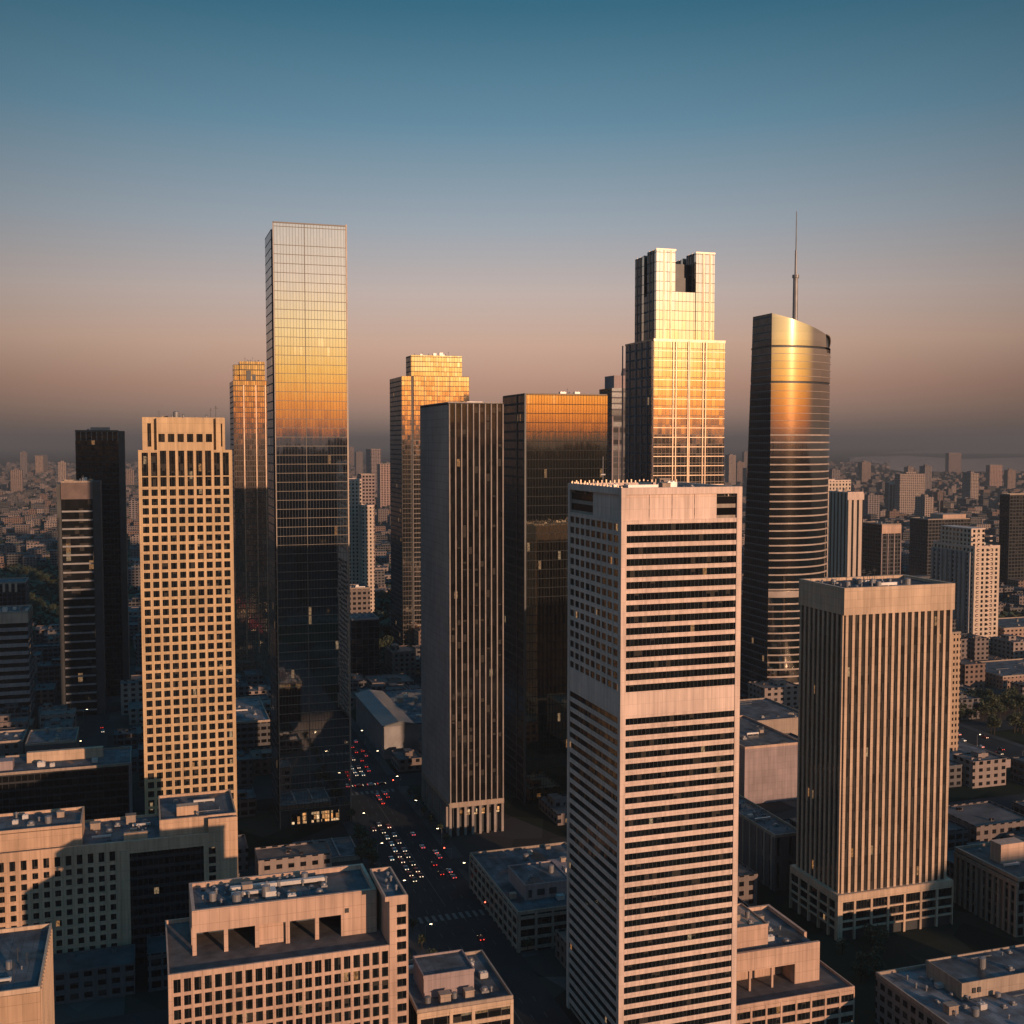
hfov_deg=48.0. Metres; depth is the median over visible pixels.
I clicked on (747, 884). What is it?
building
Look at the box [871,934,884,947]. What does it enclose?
tree
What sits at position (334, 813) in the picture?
lobby window
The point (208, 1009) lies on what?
window
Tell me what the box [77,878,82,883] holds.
window
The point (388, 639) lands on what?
tree
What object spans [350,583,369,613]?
building
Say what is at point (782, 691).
building
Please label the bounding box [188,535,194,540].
window
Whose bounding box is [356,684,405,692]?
building
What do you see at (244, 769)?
building
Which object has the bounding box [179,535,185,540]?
window
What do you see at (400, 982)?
window
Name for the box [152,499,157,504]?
window
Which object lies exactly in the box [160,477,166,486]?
window
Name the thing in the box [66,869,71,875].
window
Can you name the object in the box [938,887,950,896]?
window
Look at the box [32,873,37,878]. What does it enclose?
window
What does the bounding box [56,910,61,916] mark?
window
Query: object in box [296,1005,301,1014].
window
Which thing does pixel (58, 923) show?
window
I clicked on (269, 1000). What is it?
window
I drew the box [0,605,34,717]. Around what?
banded block
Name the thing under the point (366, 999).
window
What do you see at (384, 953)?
window
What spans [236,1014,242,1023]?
window
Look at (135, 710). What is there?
building
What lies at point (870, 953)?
tree
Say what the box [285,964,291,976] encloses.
window
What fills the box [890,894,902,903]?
window
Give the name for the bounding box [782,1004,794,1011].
window
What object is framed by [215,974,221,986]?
window
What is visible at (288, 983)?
window
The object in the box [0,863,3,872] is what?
window
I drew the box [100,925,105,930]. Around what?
window
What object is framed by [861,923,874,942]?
tree
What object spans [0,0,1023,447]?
sky
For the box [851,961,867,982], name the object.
tree
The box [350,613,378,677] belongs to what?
building
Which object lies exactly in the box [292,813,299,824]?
lobby window
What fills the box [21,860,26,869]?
window
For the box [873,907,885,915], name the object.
window
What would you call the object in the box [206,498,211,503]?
window
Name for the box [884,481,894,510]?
office block
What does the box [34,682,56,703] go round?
building
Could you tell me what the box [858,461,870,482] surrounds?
building
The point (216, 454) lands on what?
window
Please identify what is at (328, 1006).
window
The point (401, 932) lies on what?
window
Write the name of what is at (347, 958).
window
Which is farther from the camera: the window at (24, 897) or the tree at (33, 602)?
the tree at (33, 602)
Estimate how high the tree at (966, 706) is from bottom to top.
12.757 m
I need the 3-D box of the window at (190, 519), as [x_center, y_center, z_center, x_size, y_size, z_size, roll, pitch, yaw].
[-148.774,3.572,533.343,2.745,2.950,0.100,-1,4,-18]
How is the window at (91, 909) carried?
in the office block at (75, 878)
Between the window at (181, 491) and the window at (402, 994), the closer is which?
the window at (402, 994)
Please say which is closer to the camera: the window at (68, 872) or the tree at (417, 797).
the window at (68, 872)
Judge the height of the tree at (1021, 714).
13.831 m
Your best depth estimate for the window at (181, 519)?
532.09 m
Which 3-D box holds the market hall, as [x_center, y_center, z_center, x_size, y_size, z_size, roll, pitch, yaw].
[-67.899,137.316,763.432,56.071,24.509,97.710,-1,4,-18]
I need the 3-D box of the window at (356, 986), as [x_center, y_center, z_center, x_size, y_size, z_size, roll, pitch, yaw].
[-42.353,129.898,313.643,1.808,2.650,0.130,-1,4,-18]
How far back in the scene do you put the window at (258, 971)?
305.11 m
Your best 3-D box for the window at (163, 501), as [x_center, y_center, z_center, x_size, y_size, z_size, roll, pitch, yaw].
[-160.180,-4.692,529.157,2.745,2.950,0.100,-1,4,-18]
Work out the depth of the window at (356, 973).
313.41 m
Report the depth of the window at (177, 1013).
299.17 m
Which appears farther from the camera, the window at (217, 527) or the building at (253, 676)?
the building at (253, 676)
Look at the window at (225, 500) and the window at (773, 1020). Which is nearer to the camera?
the window at (773, 1020)
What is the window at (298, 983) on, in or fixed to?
in the office block at (327, 945)
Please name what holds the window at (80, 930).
in the office block at (75, 878)
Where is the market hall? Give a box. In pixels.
[355,689,421,758]
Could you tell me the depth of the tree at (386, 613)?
1250.04 m
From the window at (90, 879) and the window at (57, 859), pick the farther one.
the window at (90, 879)
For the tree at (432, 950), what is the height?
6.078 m
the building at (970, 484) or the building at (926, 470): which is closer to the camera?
the building at (970, 484)
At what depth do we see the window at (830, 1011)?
379.62 m
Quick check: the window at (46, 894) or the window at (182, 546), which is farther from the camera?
the window at (182, 546)
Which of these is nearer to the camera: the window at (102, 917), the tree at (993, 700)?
the window at (102, 917)
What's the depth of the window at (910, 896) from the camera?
460.94 m
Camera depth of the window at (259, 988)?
305.41 m
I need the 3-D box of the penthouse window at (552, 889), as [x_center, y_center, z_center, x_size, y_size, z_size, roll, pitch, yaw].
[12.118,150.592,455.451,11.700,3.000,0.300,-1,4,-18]
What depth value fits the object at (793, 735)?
691.45 m
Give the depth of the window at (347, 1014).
313.18 m
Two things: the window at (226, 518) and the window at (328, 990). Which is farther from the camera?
the window at (226, 518)
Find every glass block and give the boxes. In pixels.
[0,746,132,819]
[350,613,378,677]
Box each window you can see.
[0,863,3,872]
[0,907,4,912]
[0,917,4,922]
[9,862,14,871]
[10,875,15,881]
[10,885,15,891]
[10,895,15,901]
[10,905,15,911]
[11,915,16,921]
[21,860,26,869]
[21,874,26,879]
[21,884,26,890]
[22,894,27,899]
[22,904,27,909]
[22,914,27,920]
[32,859,37,868]
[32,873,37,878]
[33,883,38,888]
[33,893,38,898]
[33,903,38,908]
[33,913,38,918]
[43,858,48,867]
[44,872,48,877]
[44,882,49,887]
[44,892,49,897]
[44,902,49,907]
[54,857,59,866]
[55,870,60,876]
[55,880,60,886]
[55,890,60,896]
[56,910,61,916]
[56,920,61,925]
[56,930,61,935]
[56,940,116,953]
[66,856,70,865]
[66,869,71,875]
[66,879,71,885]
[66,889,71,894]
[67,909,72,914]
[67,919,72,924]
[67,929,72,934]
[77,855,82,863]
[77,868,82,873]
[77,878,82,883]
[77,888,82,893]
[78,898,82,903]
[78,908,83,913]
[78,917,83,923]
[78,927,83,933]
[88,853,92,862]
[88,867,93,872]
[88,877,93,882]
[88,887,93,892]
[89,906,94,912]
[89,916,94,921]
[89,926,94,931]
[89,936,94,941]
[99,852,103,861]
[99,866,104,871]
[99,876,104,881]
[99,885,104,891]
[100,915,105,920]
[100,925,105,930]
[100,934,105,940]
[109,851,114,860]
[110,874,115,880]
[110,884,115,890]
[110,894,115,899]
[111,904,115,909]
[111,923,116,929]
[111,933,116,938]
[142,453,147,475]
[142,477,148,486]
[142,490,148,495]
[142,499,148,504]
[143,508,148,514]
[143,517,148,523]
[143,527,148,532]
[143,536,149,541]
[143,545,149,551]
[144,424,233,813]
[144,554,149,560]
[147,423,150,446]
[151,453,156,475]
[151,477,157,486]
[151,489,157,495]
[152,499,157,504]
[152,508,157,513]
[152,517,157,523]
[152,526,157,532]
[152,536,158,541]
[152,545,158,550]
[153,554,158,560]
[158,434,164,441]
[160,451,166,475]
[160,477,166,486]
[161,489,166,495]
[161,499,166,504]
[161,508,166,513]
[161,517,166,522]
[161,526,167,532]
[161,535,167,541]
[162,545,167,550]
[162,554,167,559]
[168,434,173,441]
[169,451,175,475]
[169,477,175,485]
[170,489,175,495]
[170,498,175,504]
[170,508,175,513]
[170,517,175,522]
[170,526,176,531]
[170,535,176,541]
[171,544,176,550]
[171,554,176,559]
[173,979,180,992]
[174,996,180,1006]
[174,1010,180,1019]
[177,434,183,441]
[178,451,184,475]
[178,477,184,485]
[178,1003,405,1023]
[179,489,184,495]
[179,498,184,504]
[179,508,184,513]
[179,517,184,522]
[179,526,185,531]
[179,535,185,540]
[180,544,185,550]
[180,553,185,559]
[184,978,190,991]
[184,995,190,1004]
[184,1008,191,1018]
[187,434,192,441]
[187,451,193,475]
[187,477,193,485]
[188,489,193,494]
[188,498,193,504]
[188,507,193,513]
[188,517,193,522]
[188,526,193,531]
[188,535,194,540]
[189,544,194,549]
[189,553,194,558]
[194,976,201,989]
[194,993,201,1003]
[195,1007,201,1016]
[196,434,202,441]
[196,451,201,475]
[196,477,202,485]
[197,489,202,494]
[197,498,202,503]
[197,507,202,513]
[197,516,202,522]
[197,525,202,531]
[197,535,203,540]
[198,544,203,549]
[205,451,210,475]
[205,477,211,485]
[205,975,211,988]
[205,992,211,1001]
[205,1005,211,1014]
[205,1019,211,1023]
[206,434,211,441]
[206,489,211,494]
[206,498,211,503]
[206,507,211,512]
[206,516,211,522]
[206,525,211,531]
[206,534,211,540]
[206,543,212,549]
[209,847,215,853]
[209,856,215,862]
[209,866,215,872]
[209,875,215,880]
[214,452,219,475]
[214,477,219,485]
[214,489,219,494]
[215,498,220,503]
[215,507,220,512]
[215,516,220,521]
[215,525,220,530]
[215,534,220,540]
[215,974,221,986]
[215,990,221,1000]
[215,1004,221,1013]
[216,1017,222,1023]
[223,452,228,474]
[223,477,228,485]
[223,489,228,494]
[223,498,228,503]
[223,507,229,512]
[224,516,229,521]
[224,525,229,530]
[225,972,231,985]
[225,989,231,998]
[226,1002,232,1011]
[226,1015,232,1023]
[235,971,241,983]
[235,987,242,997]
[236,1001,242,1010]
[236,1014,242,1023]
[245,969,251,982]
[246,986,252,995]
[246,999,252,1008]
[246,1012,252,1022]
[255,968,261,980]
[256,984,262,994]
[256,998,262,1007]
[256,1011,262,1020]
[265,967,271,979]
[266,983,272,992]
[266,996,272,1005]
[266,1009,272,1019]
[275,965,281,978]
[276,982,282,991]
[276,995,282,1004]
[276,1008,282,1017]
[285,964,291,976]
[286,980,291,989]
[286,993,292,1003]
[286,1006,292,1016]
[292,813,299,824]
[295,963,301,975]
[295,979,301,988]
[296,992,301,1001]
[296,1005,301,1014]
[296,1018,302,1023]
[302,813,305,823]
[305,961,311,974]
[305,978,311,987]
[305,991,311,1000]
[306,1004,311,1013]
[306,1017,311,1023]
[312,811,319,822]
[315,960,321,972]
[315,976,321,985]
[315,989,321,998]
[315,1002,321,1011]
[315,1015,321,1023]
[321,810,328,821]
[325,959,330,971]
[325,975,330,984]
[325,988,330,997]
[325,1001,331,1010]
[325,1014,331,1023]
[331,809,338,820]
[334,957,340,970]
[334,973,340,982]
[334,986,340,995]
[335,999,340,1008]
[335,1012,340,1021]
[344,956,349,968]
[344,972,349,981]
[344,985,350,994]
[344,998,350,1007]
[344,1011,350,1020]
[353,955,359,967]
[353,971,359,980]
[354,984,359,992]
[354,996,359,1005]
[354,1009,359,1018]
[363,953,368,965]
[363,969,368,978]
[363,982,369,991]
[363,995,369,1004]
[372,952,378,964]
[372,968,378,977]
[373,981,378,990]
[373,994,378,1002]
[382,951,387,963]
[382,967,387,976]
[382,980,387,988]
[382,992,387,1001]
[397,904,405,911]
[397,916,405,923]
[397,929,405,936]
[397,941,405,948]
[397,953,405,961]
[397,966,405,973]
[397,978,405,986]
[397,991,405,998]
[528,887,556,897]
[570,516,583,672]
[575,490,592,493]
[717,493,731,495]
[737,1011,749,1019]
[752,1009,764,1017]
[752,1020,764,1023]
[767,1006,779,1014]
[767,1017,779,1023]
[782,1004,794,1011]
[782,1014,794,1022]
[792,873,797,883]
[792,884,797,892]
[797,1001,809,1009]
[797,1012,808,1020]
[801,879,807,889]
[801,890,806,898]
[801,899,806,906]
[810,885,816,896]
[810,896,816,905]
[810,905,816,913]
[812,999,823,1006]
[812,1009,823,1017]
[812,1020,823,1023]
[820,892,826,903]
[820,902,826,912]
[820,912,826,920]
[826,1018,837,1023]
[827,996,838,1004]
[827,1007,838,1014]
[830,898,834,908]
[830,909,834,918]
[841,994,852,1001]
[841,1004,852,1012]
[841,1015,852,1022]
[842,922,852,927]
[843,901,852,910]
[843,912,852,919]
[856,899,869,908]
[856,910,869,917]
[856,919,868,925]
[873,897,885,906]
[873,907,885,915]
[873,917,885,923]
[889,905,902,913]
[889,914,901,920]
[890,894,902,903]
[906,892,918,901]
[906,902,918,910]
[906,912,918,918]
[922,890,934,899]
[922,900,934,908]
[922,909,934,915]
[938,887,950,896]
[938,898,950,905]
[938,907,950,913]
[972,987,980,992]
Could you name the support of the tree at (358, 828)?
on the ground
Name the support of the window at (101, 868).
in the office block at (75, 878)
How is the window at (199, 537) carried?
in the office tower at (187, 578)
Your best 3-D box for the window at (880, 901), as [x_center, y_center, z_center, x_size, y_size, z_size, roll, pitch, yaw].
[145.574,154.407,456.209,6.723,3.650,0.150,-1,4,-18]
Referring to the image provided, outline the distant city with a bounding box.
[0,461,1023,600]
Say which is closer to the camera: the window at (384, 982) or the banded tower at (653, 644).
the window at (384, 982)
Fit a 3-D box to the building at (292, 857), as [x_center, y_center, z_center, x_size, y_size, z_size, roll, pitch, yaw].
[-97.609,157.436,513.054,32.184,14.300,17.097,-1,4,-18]
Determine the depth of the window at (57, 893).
419.18 m
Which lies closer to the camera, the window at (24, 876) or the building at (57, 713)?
the window at (24, 876)
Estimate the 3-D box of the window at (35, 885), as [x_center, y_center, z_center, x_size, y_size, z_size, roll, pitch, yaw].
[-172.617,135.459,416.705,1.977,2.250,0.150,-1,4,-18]
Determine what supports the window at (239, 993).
in the office block at (327, 945)
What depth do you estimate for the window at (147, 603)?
537.05 m
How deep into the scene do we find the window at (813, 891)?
467.17 m
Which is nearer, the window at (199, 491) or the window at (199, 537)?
the window at (199, 491)
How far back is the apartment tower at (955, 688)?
709.17 m
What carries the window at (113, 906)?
in the office block at (75, 878)
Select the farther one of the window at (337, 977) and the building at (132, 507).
the building at (132, 507)
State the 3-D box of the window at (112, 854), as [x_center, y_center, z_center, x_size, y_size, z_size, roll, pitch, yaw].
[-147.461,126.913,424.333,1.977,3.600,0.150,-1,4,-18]
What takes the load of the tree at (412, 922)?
on the ground
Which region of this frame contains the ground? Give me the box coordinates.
[0,447,1023,1023]
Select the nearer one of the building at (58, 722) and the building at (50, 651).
the building at (58, 722)
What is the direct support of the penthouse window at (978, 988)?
in the building at (982, 987)
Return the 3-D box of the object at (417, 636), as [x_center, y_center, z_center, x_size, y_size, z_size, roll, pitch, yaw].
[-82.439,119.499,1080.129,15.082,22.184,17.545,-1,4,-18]
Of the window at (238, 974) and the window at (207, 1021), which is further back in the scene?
the window at (238, 974)
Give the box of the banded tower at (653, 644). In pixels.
[566,457,742,1023]
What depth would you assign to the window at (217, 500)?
536.53 m
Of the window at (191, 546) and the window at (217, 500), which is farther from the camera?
the window at (217, 500)
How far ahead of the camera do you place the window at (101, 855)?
423.08 m
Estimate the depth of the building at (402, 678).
910.92 m
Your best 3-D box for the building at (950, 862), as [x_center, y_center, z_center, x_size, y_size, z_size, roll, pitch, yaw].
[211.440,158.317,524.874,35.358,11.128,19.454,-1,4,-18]
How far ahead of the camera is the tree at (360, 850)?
527.96 m
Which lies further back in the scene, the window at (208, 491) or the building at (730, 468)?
the building at (730, 468)
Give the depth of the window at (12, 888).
414.29 m
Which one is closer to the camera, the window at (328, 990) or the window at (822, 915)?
the window at (328, 990)
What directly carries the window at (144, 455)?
in the office tower at (187, 578)
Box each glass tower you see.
[75,427,129,696]
[265,221,351,828]
[503,388,606,804]
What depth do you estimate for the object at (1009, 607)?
1304.74 m
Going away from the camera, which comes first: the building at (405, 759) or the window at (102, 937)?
the window at (102, 937)
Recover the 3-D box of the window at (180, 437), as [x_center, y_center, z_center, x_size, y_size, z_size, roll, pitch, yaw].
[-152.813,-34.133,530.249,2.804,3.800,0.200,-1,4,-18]
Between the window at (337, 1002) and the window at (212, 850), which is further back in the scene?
the window at (212, 850)
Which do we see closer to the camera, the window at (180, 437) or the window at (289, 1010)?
the window at (289, 1010)
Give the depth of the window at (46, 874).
417.54 m
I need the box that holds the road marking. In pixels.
[352,758,546,1023]
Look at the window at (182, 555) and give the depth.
533.13 m
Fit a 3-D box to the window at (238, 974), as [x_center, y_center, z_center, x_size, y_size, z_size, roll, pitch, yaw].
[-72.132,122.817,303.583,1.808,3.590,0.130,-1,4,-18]
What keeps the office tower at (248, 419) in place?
on the ground
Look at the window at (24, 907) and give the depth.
415.91 m
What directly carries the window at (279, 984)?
in the office block at (327, 945)
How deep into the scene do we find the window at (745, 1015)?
369.29 m
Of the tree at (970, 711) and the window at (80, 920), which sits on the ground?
the tree at (970, 711)
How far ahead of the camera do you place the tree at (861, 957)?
426.66 m
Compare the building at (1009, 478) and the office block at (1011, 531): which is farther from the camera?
the building at (1009, 478)
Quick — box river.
[850,456,1023,471]
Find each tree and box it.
[23,566,30,575]
[29,592,34,599]
[30,599,37,606]
[36,599,44,607]
[37,587,45,592]
[38,613,45,619]
[40,574,49,579]
[43,592,52,599]
[47,603,56,609]
[52,582,58,589]
[345,809,355,821]
[351,828,369,843]
[353,825,366,842]
[354,843,368,862]
[362,837,376,849]
[364,848,377,866]
[364,849,378,865]
[379,591,387,601]
[379,637,386,646]
[382,611,389,616]
[383,635,393,645]
[408,918,418,927]
[413,793,420,801]
[418,934,425,943]
[426,948,436,953]
[427,814,434,822]
[435,823,442,833]
[442,834,450,843]
[522,936,533,950]
[835,938,848,954]
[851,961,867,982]
[855,951,867,963]
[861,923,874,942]
[866,950,881,963]
[868,959,884,974]
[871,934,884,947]
[873,924,889,942]
[959,703,967,714]
[959,707,964,721]
[966,708,976,720]
[968,688,979,693]
[976,701,990,719]
[979,688,993,695]
[982,695,989,712]
[985,720,999,733]
[986,694,1000,707]
[986,706,996,715]
[986,714,1002,734]
[996,705,1007,717]
[999,691,1012,712]
[999,699,1009,713]
[1004,688,1017,708]
[1006,711,1021,732]
[1007,686,1018,705]
[1007,698,1018,710]
[1009,712,1023,730]
[1012,715,1023,733]
[1017,694,1023,704]
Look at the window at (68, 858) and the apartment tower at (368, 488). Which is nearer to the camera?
the window at (68, 858)
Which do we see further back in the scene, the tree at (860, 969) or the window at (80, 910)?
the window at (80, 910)
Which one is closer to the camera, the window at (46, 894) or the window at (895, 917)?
the window at (46, 894)
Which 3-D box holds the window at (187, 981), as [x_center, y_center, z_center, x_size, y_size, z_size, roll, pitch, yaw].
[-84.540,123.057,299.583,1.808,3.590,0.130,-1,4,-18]
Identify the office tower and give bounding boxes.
[56,476,105,715]
[138,408,236,814]
[230,357,269,676]
[390,352,468,646]
[420,402,503,836]
[599,368,624,482]
[621,248,725,484]
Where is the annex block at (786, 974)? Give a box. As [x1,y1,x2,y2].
[736,903,854,1023]
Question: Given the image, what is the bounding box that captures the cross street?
[65,719,1023,1023]
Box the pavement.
[264,675,1023,956]
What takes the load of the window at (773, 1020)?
in the annex block at (786, 974)
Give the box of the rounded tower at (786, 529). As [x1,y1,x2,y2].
[740,211,830,694]
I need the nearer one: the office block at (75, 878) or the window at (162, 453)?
the office block at (75, 878)
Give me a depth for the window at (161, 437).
527.56 m
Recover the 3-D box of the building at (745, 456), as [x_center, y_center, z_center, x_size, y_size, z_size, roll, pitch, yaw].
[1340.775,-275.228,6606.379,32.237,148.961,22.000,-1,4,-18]
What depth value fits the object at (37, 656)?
976.50 m
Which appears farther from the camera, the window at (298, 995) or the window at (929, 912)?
the window at (929, 912)
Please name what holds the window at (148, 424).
in the office tower at (187, 578)
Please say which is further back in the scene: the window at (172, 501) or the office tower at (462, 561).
the office tower at (462, 561)
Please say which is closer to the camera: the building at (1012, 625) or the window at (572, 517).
the window at (572, 517)
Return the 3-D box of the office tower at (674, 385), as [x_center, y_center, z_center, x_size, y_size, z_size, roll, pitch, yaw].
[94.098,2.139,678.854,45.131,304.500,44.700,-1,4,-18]
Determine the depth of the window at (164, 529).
529.89 m
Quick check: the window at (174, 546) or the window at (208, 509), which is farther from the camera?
the window at (208, 509)
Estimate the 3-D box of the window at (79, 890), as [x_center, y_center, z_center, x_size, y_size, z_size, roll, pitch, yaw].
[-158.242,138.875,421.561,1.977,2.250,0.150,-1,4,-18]
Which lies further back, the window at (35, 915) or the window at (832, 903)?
the window at (832, 903)
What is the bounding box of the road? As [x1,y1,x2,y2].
[80,525,1023,1023]
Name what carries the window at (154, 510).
in the office tower at (187, 578)
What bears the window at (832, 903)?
in the striped tower at (875, 658)
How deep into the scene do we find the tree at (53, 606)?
1303.00 m
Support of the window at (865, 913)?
in the striped tower at (875, 658)
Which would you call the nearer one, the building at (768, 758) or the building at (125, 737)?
the building at (768, 758)
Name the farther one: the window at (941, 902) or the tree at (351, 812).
the tree at (351, 812)
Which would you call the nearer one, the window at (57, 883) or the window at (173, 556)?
the window at (57, 883)
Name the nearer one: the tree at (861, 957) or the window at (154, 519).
the tree at (861, 957)
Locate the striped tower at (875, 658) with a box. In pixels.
[789,568,954,941]
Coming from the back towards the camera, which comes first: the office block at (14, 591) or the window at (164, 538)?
the office block at (14, 591)
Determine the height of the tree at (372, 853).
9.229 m
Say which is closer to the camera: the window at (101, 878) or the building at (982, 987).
the building at (982, 987)
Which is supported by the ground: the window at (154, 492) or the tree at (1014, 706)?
the tree at (1014, 706)
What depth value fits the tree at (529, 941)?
440.58 m
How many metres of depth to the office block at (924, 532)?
1518.07 m
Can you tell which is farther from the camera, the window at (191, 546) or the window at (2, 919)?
the window at (191, 546)
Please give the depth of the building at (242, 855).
524.14 m
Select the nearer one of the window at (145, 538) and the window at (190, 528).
the window at (145, 538)
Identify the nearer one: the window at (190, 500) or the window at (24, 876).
the window at (24, 876)
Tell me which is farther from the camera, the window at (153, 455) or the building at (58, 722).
the building at (58, 722)
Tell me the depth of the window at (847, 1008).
381.29 m
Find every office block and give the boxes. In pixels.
[0,577,29,605]
[0,789,237,966]
[0,923,54,1023]
[165,863,408,1023]
[862,520,900,575]
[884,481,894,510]
[909,494,969,575]
[999,493,1023,584]
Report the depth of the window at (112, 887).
424.95 m
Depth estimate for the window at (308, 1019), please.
309.99 m
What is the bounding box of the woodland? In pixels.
[0,448,1023,635]
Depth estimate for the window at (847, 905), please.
451.80 m
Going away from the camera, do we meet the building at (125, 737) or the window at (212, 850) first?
the window at (212, 850)
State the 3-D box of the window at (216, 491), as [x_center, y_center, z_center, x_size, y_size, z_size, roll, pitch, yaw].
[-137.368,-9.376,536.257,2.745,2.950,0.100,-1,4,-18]
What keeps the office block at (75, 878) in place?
on the ground
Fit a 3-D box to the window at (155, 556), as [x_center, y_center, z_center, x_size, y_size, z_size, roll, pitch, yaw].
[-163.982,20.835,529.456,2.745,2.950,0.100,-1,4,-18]
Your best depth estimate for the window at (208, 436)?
534.04 m
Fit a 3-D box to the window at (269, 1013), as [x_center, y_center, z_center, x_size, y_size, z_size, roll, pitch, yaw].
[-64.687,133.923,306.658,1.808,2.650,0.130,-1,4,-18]
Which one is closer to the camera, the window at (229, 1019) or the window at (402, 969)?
the window at (229, 1019)
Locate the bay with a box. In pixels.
[891,449,1023,453]
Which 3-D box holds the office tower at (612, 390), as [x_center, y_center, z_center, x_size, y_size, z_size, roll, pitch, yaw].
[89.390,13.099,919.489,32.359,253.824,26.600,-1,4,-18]
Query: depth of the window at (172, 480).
529.76 m
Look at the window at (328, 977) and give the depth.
310.97 m
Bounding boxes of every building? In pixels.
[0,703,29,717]
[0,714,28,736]
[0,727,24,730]
[0,729,26,755]
[10,469,23,491]
[20,451,27,477]
[25,727,78,753]
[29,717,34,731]
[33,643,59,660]
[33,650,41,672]
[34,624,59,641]
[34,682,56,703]
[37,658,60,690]
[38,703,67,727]
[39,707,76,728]
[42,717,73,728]
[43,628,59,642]
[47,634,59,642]
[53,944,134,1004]
[58,461,66,482]
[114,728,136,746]
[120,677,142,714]
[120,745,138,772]
[126,469,133,484]
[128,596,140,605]
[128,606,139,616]
[129,497,136,518]
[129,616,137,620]
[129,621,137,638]
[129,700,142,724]
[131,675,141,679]
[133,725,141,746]
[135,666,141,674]
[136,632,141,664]
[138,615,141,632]
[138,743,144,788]
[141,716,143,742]
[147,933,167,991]
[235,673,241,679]
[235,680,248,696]
[236,696,269,752]
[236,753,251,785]
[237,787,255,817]
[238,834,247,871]
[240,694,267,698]
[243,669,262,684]
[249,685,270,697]
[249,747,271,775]
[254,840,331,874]
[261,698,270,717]
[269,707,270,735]
[349,446,353,465]
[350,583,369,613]
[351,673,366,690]
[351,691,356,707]
[355,451,362,475]
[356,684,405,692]
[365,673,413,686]
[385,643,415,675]
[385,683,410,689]
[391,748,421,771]
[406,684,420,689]
[408,949,513,1023]
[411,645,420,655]
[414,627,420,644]
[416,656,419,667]
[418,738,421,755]
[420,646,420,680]
[469,842,566,952]
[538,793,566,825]
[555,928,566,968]
[725,454,735,485]
[736,461,744,482]
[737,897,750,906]
[738,794,796,891]
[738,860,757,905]
[739,715,797,803]
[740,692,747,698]
[740,697,797,735]
[742,451,747,467]
[742,468,746,495]
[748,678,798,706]
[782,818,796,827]
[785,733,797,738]
[828,468,839,478]
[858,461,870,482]
[863,492,879,518]
[875,944,1023,1023]
[894,472,924,514]
[904,466,913,471]
[915,494,933,516]
[919,465,931,490]
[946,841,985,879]
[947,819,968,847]
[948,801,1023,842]
[949,740,1010,767]
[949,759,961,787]
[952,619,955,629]
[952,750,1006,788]
[953,837,1023,937]
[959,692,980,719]
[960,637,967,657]
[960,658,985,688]
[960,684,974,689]
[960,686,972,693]
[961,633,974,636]
[962,471,978,498]
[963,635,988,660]
[979,658,1023,689]
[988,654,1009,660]
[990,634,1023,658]
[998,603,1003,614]
[998,617,1023,636]
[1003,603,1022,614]
[1004,469,1015,488]
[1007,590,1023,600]
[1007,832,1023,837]
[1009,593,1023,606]
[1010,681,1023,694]
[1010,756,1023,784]
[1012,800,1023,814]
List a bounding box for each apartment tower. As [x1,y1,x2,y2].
[35,455,47,473]
[349,478,361,583]
[358,473,374,569]
[360,504,374,612]
[366,449,380,491]
[377,464,389,508]
[827,479,850,577]
[828,488,863,577]
[930,525,999,648]
[945,453,960,471]
[949,629,960,751]
[985,465,1001,486]
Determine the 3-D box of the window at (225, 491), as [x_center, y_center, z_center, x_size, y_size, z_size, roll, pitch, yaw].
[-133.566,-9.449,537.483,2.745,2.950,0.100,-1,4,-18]
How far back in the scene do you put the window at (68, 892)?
420.30 m
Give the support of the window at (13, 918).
in the office block at (75, 878)
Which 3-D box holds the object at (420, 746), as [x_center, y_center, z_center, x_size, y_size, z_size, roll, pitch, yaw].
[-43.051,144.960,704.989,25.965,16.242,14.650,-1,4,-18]

